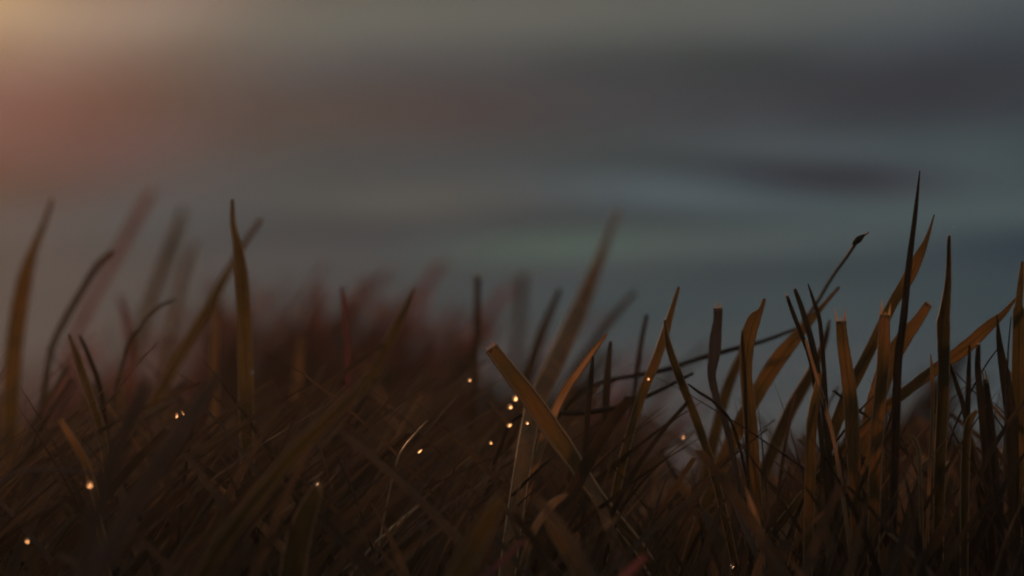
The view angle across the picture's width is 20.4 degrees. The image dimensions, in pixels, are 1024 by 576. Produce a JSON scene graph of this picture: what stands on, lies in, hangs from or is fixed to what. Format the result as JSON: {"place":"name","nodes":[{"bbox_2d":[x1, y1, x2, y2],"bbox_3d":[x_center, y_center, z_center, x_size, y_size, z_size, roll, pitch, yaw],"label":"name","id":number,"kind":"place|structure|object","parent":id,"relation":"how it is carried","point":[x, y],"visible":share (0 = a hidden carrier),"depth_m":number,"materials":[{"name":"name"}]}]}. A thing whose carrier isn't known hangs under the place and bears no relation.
{"place":"outdoors","nodes":[
{"label":"outdoors","id":0,"kind":"place"},
{"bbox_2d":[290,337,302,511],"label":"grass plant","id":1,"kind":"object","parent":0,"point":[298,365],"depth_m":0.59,"materials":[{"name":"brown plant"}]},
{"bbox_2d":[0,308,1023,575],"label":"lawn grass","id":2,"kind":"structure","parent":0,"point":[178,528],"depth_m":0.42,"materials":[{"name":"brown plant"}]},
{"bbox_2d":[314,476,319,485],"bbox_3d":[-0.028,0.028,0.413,0.001,0.002,0.001,0,-5,0],"label":"dew drop","id":3,"kind":"object","parent":2,"relation":"on","point":[317,480],"visible":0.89,"depth_m":0.41,"materials":[{"name":"liquid"}]},
{"bbox_2d":[0,0,1023,481],"label":"sky","id":4,"kind":"structure","parent":0,"point":[742,149],"materials":[{"name":"grey"}]},
{"bbox_2d":[933,233,951,562],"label":"grass plant","id":5,"kind":"object","parent":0,"point":[943,334],"depth_m":0.42,"materials":[{"name":"brown plant"}]},
{"bbox_2d":[965,346,970,420],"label":"grass plant","id":6,"kind":"object","parent":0,"point":[968,393],"depth_m":0.42,"materials":[{"name":"brown plant"}]},
{"label":"ground","id":7,"kind":"structure","parent":0,"visible":0},
{"bbox_2d":[0,198,53,522],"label":"grass plant","id":8,"kind":"object","parent":7,"relation":"on","point":[14,341],"depth_m":0.57,"materials":[{"name":"brown plant"}]},
{"bbox_2d":[0,311,123,485],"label":"grass tuft","id":9,"kind":"object","parent":7,"relation":"on","point":[75,374],"visible":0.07,"depth_m":1.00,"materials":[{"name":"brown plant"}]},
{"bbox_2d":[24,249,112,573],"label":"grass plant","id":10,"kind":"object","parent":7,"relation":"on","point":[92,272],"depth_m":0.55,"materials":[{"name":"brown plant"}]},
{"bbox_2d":[57,418,111,575],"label":"grass plant","id":11,"kind":"object","parent":7,"relation":"on","point":[77,448],"depth_m":0.39,"materials":[{"name":"brown plant"}]},
{"bbox_2d":[67,333,116,518],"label":"grass plant","id":12,"kind":"object","parent":7,"relation":"on","point":[88,392],"depth_m":0.47,"materials":[{"name":"brown plant"}]},
{"bbox_2d":[31,189,155,466],"bbox_3d":[-0.128,0.033,0.841,0.043,0.124,0.003,0,-5,0],"label":"grass plant","id":13,"kind":"object","parent":7,"relation":"on","point":[128,233],"depth_m":0.84,"materials":[{"name":"brown plant"}]},
{"bbox_2d":[0,321,192,485],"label":"grass tuft","id":14,"kind":"object","parent":7,"relation":"on","point":[83,357],"visible":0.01,"depth_m":1.05,"materials":[{"name":"brown plant"}]},
{"bbox_2d":[79,335,117,512],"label":"grass plant","id":15,"kind":"object","parent":7,"relation":"on","point":[97,379],"depth_m":0.47,"materials":[{"name":"brown plant"}]},
{"bbox_2d":[74,380,151,575],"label":"grass plant","id":16,"kind":"object","parent":7,"relation":"on","point":[103,494],"depth_m":0.30,"materials":[{"name":"brown plant"}]},
{"bbox_2d":[117,294,138,455],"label":"grass plant","id":17,"kind":"object","parent":7,"relation":"on","point":[128,332],"depth_m":0.64,"materials":[{"name":"brown plant"}]},
{"bbox_2d":[100,298,175,474],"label":"grass plant","id":18,"kind":"object","parent":7,"relation":"on","point":[133,334],"depth_m":0.49,"materials":[{"name":"brown plant"}]},
{"bbox_2d":[115,208,186,426],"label":"grass plant","id":19,"kind":"object","parent":7,"relation":"on","point":[163,266],"depth_m":0.81,"materials":[{"name":"brown plant"}]},
{"bbox_2d":[91,371,222,575],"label":"grass plant","id":20,"kind":"object","parent":7,"relation":"on","point":[157,466],"depth_m":0.33,"materials":[{"name":"brown plant"}]},
{"bbox_2d":[87,481,91,487],"bbox_3d":[-0.056,0.026,0.377,0.001,0.001,0.001,0,-5,0],"label":"dew drop","id":21,"kind":"object","parent":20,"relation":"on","point":[89,484],"visible":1,"depth_m":0.38,"materials":[{"name":"liquid"}]},
{"bbox_2d":[60,301,256,459],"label":"grass tuft","id":22,"kind":"object","parent":7,"relation":"on","point":[110,378],"visible":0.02,"depth_m":0.99,"materials":[{"name":"brown plant"}]},
{"bbox_2d":[158,242,196,422],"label":"grass plant","id":23,"kind":"object","parent":7,"relation":"on","point":[175,305],"depth_m":0.82,"materials":[{"name":"brown plant"}]},
{"bbox_2d":[119,217,262,471],"bbox_3d":[-0.069,0.028,0.552,0.040,0.084,0.001,0,-5,0],"label":"grass plant","id":24,"kind":"object","parent":7,"relation":"on","point":[193,332],"depth_m":0.55,"materials":[{"name":"brown plant"}]},
{"bbox_2d":[209,302,217,513],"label":"grass plant","id":25,"kind":"object","parent":7,"relation":"on","point":[214,354],"depth_m":0.55,"materials":[{"name":"brown plant"}]},
{"bbox_2d":[230,199,253,541],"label":"grass plant","id":26,"kind":"object","parent":7,"relation":"on","point":[244,332],"depth_m":0.47,"materials":[{"name":"brown plant"}]},
{"bbox_2d":[194,377,369,575],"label":"grass plant","id":27,"kind":"object","parent":7,"relation":"on","point":[268,484],"depth_m":0.35,"materials":[{"name":"brown plant"}]},
{"bbox_2d":[102,261,473,477],"bbox_3d":[-0.069,0.046,0.918,0.128,0.109,0.094,1,-5,-8],"label":"grass tuft","id":28,"kind":"object","parent":7,"relation":"on","point":[308,328],"visible":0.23,"depth_m":0.91,"materials":[{"name":"brown plant"}]},
{"bbox_2d":[279,483,323,575],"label":"grass plant","id":29,"kind":"object","parent":7,"relation":"on","point":[294,561],"depth_m":0.38,"materials":[{"name":"brown plant"}]},
{"bbox_2d":[340,286,353,575],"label":"grass plant","id":30,"kind":"object","parent":7,"relation":"on","point":[346,343],"depth_m":0.50,"materials":[{"name":"brown plant"}]},
{"bbox_2d":[320,287,414,502],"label":"grass plant","id":31,"kind":"object","parent":7,"relation":"on","point":[389,341],"depth_m":0.50,"materials":[{"name":"brown plant"}]},
{"bbox_2d":[154,263,609,453],"bbox_3d":[-0.048,0.048,0.950,0.138,0.111,0.098,2,-6,-25],"label":"grass tuft","id":32,"kind":"object","parent":7,"relation":"on","point":[437,351],"visible":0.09,"depth_m":0.94,"materials":[{"name":"brown plant"}]},
{"bbox_2d":[350,505,419,575],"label":"dry stalk","id":33,"kind":"object","parent":7,"relation":"on","point":[384,535],"visible":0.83,"depth_m":0.41,"materials":[{"name":"brown plant"}]},
{"bbox_2d":[374,420,427,563],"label":"dry stalk","id":34,"kind":"object","parent":7,"relation":"on","point":[397,461],"visible":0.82,"depth_m":0.42,"materials":[{"name":"brown plant"}]},
{"bbox_2d":[445,495,504,575],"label":"grass plant","id":35,"kind":"object","parent":7,"relation":"on","point":[468,556],"depth_m":0.33,"materials":[{"name":"brown plant"}]},
{"bbox_2d":[469,273,480,514],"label":"grass plant","id":36,"kind":"object","parent":7,"relation":"on","point":[476,336],"depth_m":0.55,"materials":[{"name":"brown plant"}]},
{"bbox_2d":[263,316,715,575],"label":"grass tuft","id":37,"kind":"object","parent":7,"relation":"on","point":[465,358],"visible":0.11,"depth_m":0.85,"materials":[{"name":"brown plant"}]},
{"bbox_2d":[482,538,525,575],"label":"grass plant","id":38,"kind":"object","parent":7,"relation":"on","point":[504,558],"depth_m":0.37,"materials":[{"name":"brown plant"}]},
{"bbox_2d":[509,271,526,415],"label":"grass plant","id":39,"kind":"object","parent":7,"relation":"on","point":[520,305],"depth_m":0.84,"materials":[{"name":"brown plant"}]},
{"bbox_2d":[501,288,561,492],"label":"grass plant","id":40,"kind":"object","parent":7,"relation":"on","point":[535,351],"depth_m":0.57,"materials":[{"name":"brown plant"}]},
{"bbox_2d":[518,493,567,575],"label":"grass plant","id":41,"kind":"object","parent":7,"relation":"on","point":[554,502],"depth_m":0.39,"materials":[{"name":"brown plant"}]},
{"bbox_2d":[498,209,619,575],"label":"grass plant","id":42,"kind":"object","parent":7,"relation":"on","point":[563,344],"depth_m":0.49,"materials":[{"name":"brown plant"}]},
{"bbox_2d":[543,517,581,575],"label":"grass plant","id":43,"kind":"object","parent":7,"relation":"on","point":[560,544],"depth_m":0.37,"materials":[{"name":"brown plant"}]},
{"bbox_2d":[523,334,607,518],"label":"grass plant","id":44,"kind":"object","parent":7,"relation":"on","point":[567,386],"depth_m":0.43,"materials":[{"name":"brown plant"}]},
{"bbox_2d":[485,340,660,575],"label":"grass plant","id":45,"kind":"object","parent":7,"relation":"on","point":[544,419],"depth_m":0.42,"materials":[{"name":"brown plant"}]},
{"bbox_2d":[580,356,593,551],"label":"grass plant","id":46,"kind":"object","parent":7,"relation":"on","point":[587,427],"depth_m":0.42,"materials":[{"name":"brown plant"}]},
{"bbox_2d":[537,290,636,437],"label":"grass plant","id":47,"kind":"object","parent":7,"relation":"on","point":[606,326],"depth_m":0.62,"materials":[{"name":"brown plant"}]},
{"bbox_2d":[481,372,693,508],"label":"dry stalk","id":48,"kind":"object","parent":7,"relation":"on","point":[577,413],"visible":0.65,"depth_m":0.45,"materials":[{"name":"brown plant"}]},
{"bbox_2d":[596,341,611,573],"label":"grass plant","id":49,"kind":"object","parent":7,"relation":"on","point":[605,403],"depth_m":0.45,"materials":[{"name":"brown plant"}]},
{"bbox_2d":[453,347,770,505],"bbox_3d":[0.027,0.057,0.897,0.117,0.082,0.071,0,-5,0],"label":"grass tuft","id":50,"kind":"object","parent":7,"relation":"on","point":[644,367],"visible":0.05,"depth_m":0.89,"materials":[{"name":"brown plant"}]},
{"bbox_2d":[617,554,646,575],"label":"grass plant","id":51,"kind":"object","parent":7,"relation":"on","point":[632,568],"depth_m":0.35,"materials":[{"name":"brown plant"}]},
{"bbox_2d":[621,314,648,545],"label":"grass plant","id":52,"kind":"object","parent":7,"relation":"on","point":[637,367],"depth_m":0.49,"materials":[{"name":"brown plant"}]},
{"bbox_2d":[604,287,679,561],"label":"grass plant","id":53,"kind":"object","parent":7,"relation":"on","point":[645,385],"depth_m":0.44,"materials":[{"name":"brown plant"}]},
{"bbox_2d":[504,327,796,499],"bbox_3d":[0.018,0.034,0.469,0.060,0.056,0.001,0,-5,0],"label":"dry stalk","id":54,"kind":"object","parent":7,"relation":"on","point":[662,370],"visible":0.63,"depth_m":0.47,"materials":[{"name":"brown plant"}]},
{"bbox_2d":[664,320,740,575],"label":"grass plant","id":55,"kind":"object","parent":7,"relation":"on","point":[691,407],"depth_m":0.42,"materials":[{"name":"brown plant"}]},
{"bbox_2d":[693,352,739,569],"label":"grass plant","id":56,"kind":"object","parent":7,"relation":"on","point":[725,393],"depth_m":0.48,"materials":[{"name":"brown plant"}]},
{"bbox_2d":[688,383,745,477],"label":"dry stalk","id":57,"kind":"object","parent":7,"relation":"on","point":[725,414],"visible":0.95,"depth_m":0.43,"materials":[{"name":"brown plant"}]},
{"bbox_2d":[707,307,752,572],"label":"grass plant","id":58,"kind":"object","parent":7,"relation":"on","point":[715,341],"depth_m":0.43,"materials":[{"name":"brown plant"}]},
{"bbox_2d":[741,331,751,575],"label":"grass plant","id":59,"kind":"object","parent":7,"relation":"on","point":[745,418],"depth_m":0.42,"materials":[{"name":"brown plant"}]},
{"bbox_2d":[732,502,766,575],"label":"grass plant","id":60,"kind":"object","parent":7,"relation":"on","point":[750,541],"depth_m":0.41,"materials":[{"name":"brown plant"}]},
{"bbox_2d":[739,298,765,566],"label":"grass plant","id":61,"kind":"object","parent":7,"relation":"on","point":[751,326],"depth_m":0.42,"materials":[{"name":"brown plant"}]},
{"bbox_2d":[745,489,764,575],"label":"grass plant","id":62,"kind":"object","parent":7,"relation":"on","point":[751,504],"depth_m":0.41,"materials":[{"name":"brown plant"}]},
{"bbox_2d":[677,286,839,575],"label":"grass plant","id":63,"kind":"object","parent":7,"relation":"on","point":[777,360],"depth_m":0.46,"materials":[{"name":"brown plant"}]},
{"bbox_2d":[737,320,830,573],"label":"grass plant","id":64,"kind":"object","parent":7,"relation":"on","point":[803,387],"depth_m":0.47,"materials":[{"name":"brown plant"}]},
{"bbox_2d":[785,295,831,534],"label":"grass plant","id":65,"kind":"object","parent":7,"relation":"on","point":[819,418],"depth_m":0.42,"materials":[{"name":"brown plant"}]},
{"bbox_2d":[803,373,821,575],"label":"grass plant","id":66,"kind":"object","parent":7,"relation":"on","point":[810,460],"depth_m":0.41,"materials":[{"name":"brown plant"}]},
{"bbox_2d":[793,288,843,568],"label":"grass plant","id":67,"kind":"object","parent":7,"relation":"on","point":[813,350],"depth_m":0.42,"materials":[{"name":"brown plant"}]},
{"bbox_2d":[808,284,834,542],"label":"grass plant","id":68,"kind":"object","parent":7,"relation":"on","point":[822,349],"depth_m":0.42,"materials":[{"name":"brown plant"}]},
{"bbox_2d":[804,339,850,553],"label":"grass plant","id":69,"kind":"object","parent":7,"relation":"on","point":[827,416],"depth_m":0.41,"materials":[{"name":"brown plant"}]},
{"bbox_2d":[800,232,868,323],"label":"dry stalk","id":70,"kind":"object","parent":7,"relation":"on","point":[857,239],"visible":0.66,"depth_m":0.46,"materials":[{"name":"brown plant"}]},
{"bbox_2d":[835,308,862,575],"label":"grass plant","id":71,"kind":"object","parent":7,"relation":"on","point":[850,398],"depth_m":0.42,"materials":[{"name":"brown plant"}]},
{"bbox_2d":[787,214,934,575],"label":"grass plant","id":72,"kind":"object","parent":7,"relation":"on","point":[867,354],"depth_m":0.43,"materials":[{"name":"brown plant"}]},
{"bbox_2d":[741,297,1015,573],"bbox_3d":[0.051,0.030,0.424,0.050,0.058,0.001,0,-5,0],"label":"grass plant","id":73,"kind":"object","parent":7,"relation":"on","point":[978,336],"depth_m":0.42,"materials":[{"name":"brown plant"}]},
{"bbox_2d":[867,302,890,575],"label":"grass plant","id":74,"kind":"object","parent":7,"relation":"on","point":[877,426],"depth_m":0.42,"materials":[{"name":"brown plant"}]},
{"bbox_2d":[769,356,1003,504],"bbox_3d":[0.111,0.054,0.799,0.078,0.072,0.056,0,-5,0],"label":"grass tuft","id":75,"kind":"object","parent":7,"relation":"on","point":[923,402],"visible":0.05,"depth_m":0.79,"materials":[{"name":"brown plant"}]},
{"bbox_2d":[841,300,931,554],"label":"grass plant","id":76,"kind":"object","parent":7,"relation":"on","point":[914,323],"depth_m":0.44,"materials":[{"name":"brown plant"}]},
{"bbox_2d":[889,171,919,550],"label":"grass plant","id":77,"kind":"object","parent":7,"relation":"on","point":[896,401],"depth_m":0.42,"materials":[{"name":"brown plant"}]},
{"bbox_2d":[909,434,923,546],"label":"grass plant","id":78,"kind":"object","parent":7,"relation":"on","point":[919,466],"depth_m":0.41,"materials":[{"name":"brown plant"}]},
{"bbox_2d":[925,354,933,548],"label":"grass plant","id":79,"kind":"object","parent":7,"relation":"on","point":[930,445],"depth_m":0.41,"materials":[{"name":"brown plant"}]},
{"bbox_2d":[913,349,996,570],"bbox_3d":[0.064,0.034,0.421,0.016,0.050,0.001,0,-5,0],"label":"grass blade","id":80,"kind":"object","parent":7,"relation":"on","point":[960,413],"visible":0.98,"depth_m":0.42,"materials":[{"name":"brown plant"}]},
{"bbox_2d":[960,410,977,575],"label":"grass plant","id":81,"kind":"object","parent":7,"relation":"on","point":[965,479],"depth_m":0.41,"materials":[{"name":"brown plant"}]},
{"bbox_2d":[950,362,988,575],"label":"grass plant","id":82,"kind":"object","parent":7,"relation":"on","point":[972,453],"depth_m":0.42,"materials":[{"name":"brown plant"}]},
{"bbox_2d":[975,343,996,575],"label":"grass plant","id":83,"kind":"object","parent":7,"relation":"on","point":[987,470],"depth_m":0.42,"materials":[{"name":"brown plant"}]},
{"bbox_2d":[982,367,1006,575],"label":"grass plant","id":84,"kind":"object","parent":7,"relation":"on","point":[991,438],"depth_m":0.41,"materials":[{"name":"brown plant"}]},
{"bbox_2d":[1002,317,1011,513],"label":"grass plant","id":85,"kind":"object","parent":7,"relation":"on","point":[1004,440],"depth_m":0.42,"materials":[{"name":"brown plant"}]},
{"bbox_2d":[996,315,1020,575],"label":"grass plant","id":86,"kind":"object","parent":7,"relation":"on","point":[1011,432],"depth_m":0.42,"materials":[{"name":"brown plant"}]},
{"bbox_2d":[1009,261,1023,572],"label":"grass plant","id":87,"kind":"object","parent":7,"relation":"on","point":[1017,376],"depth_m":0.42,"materials":[{"name":"brown plant"}]}
]}

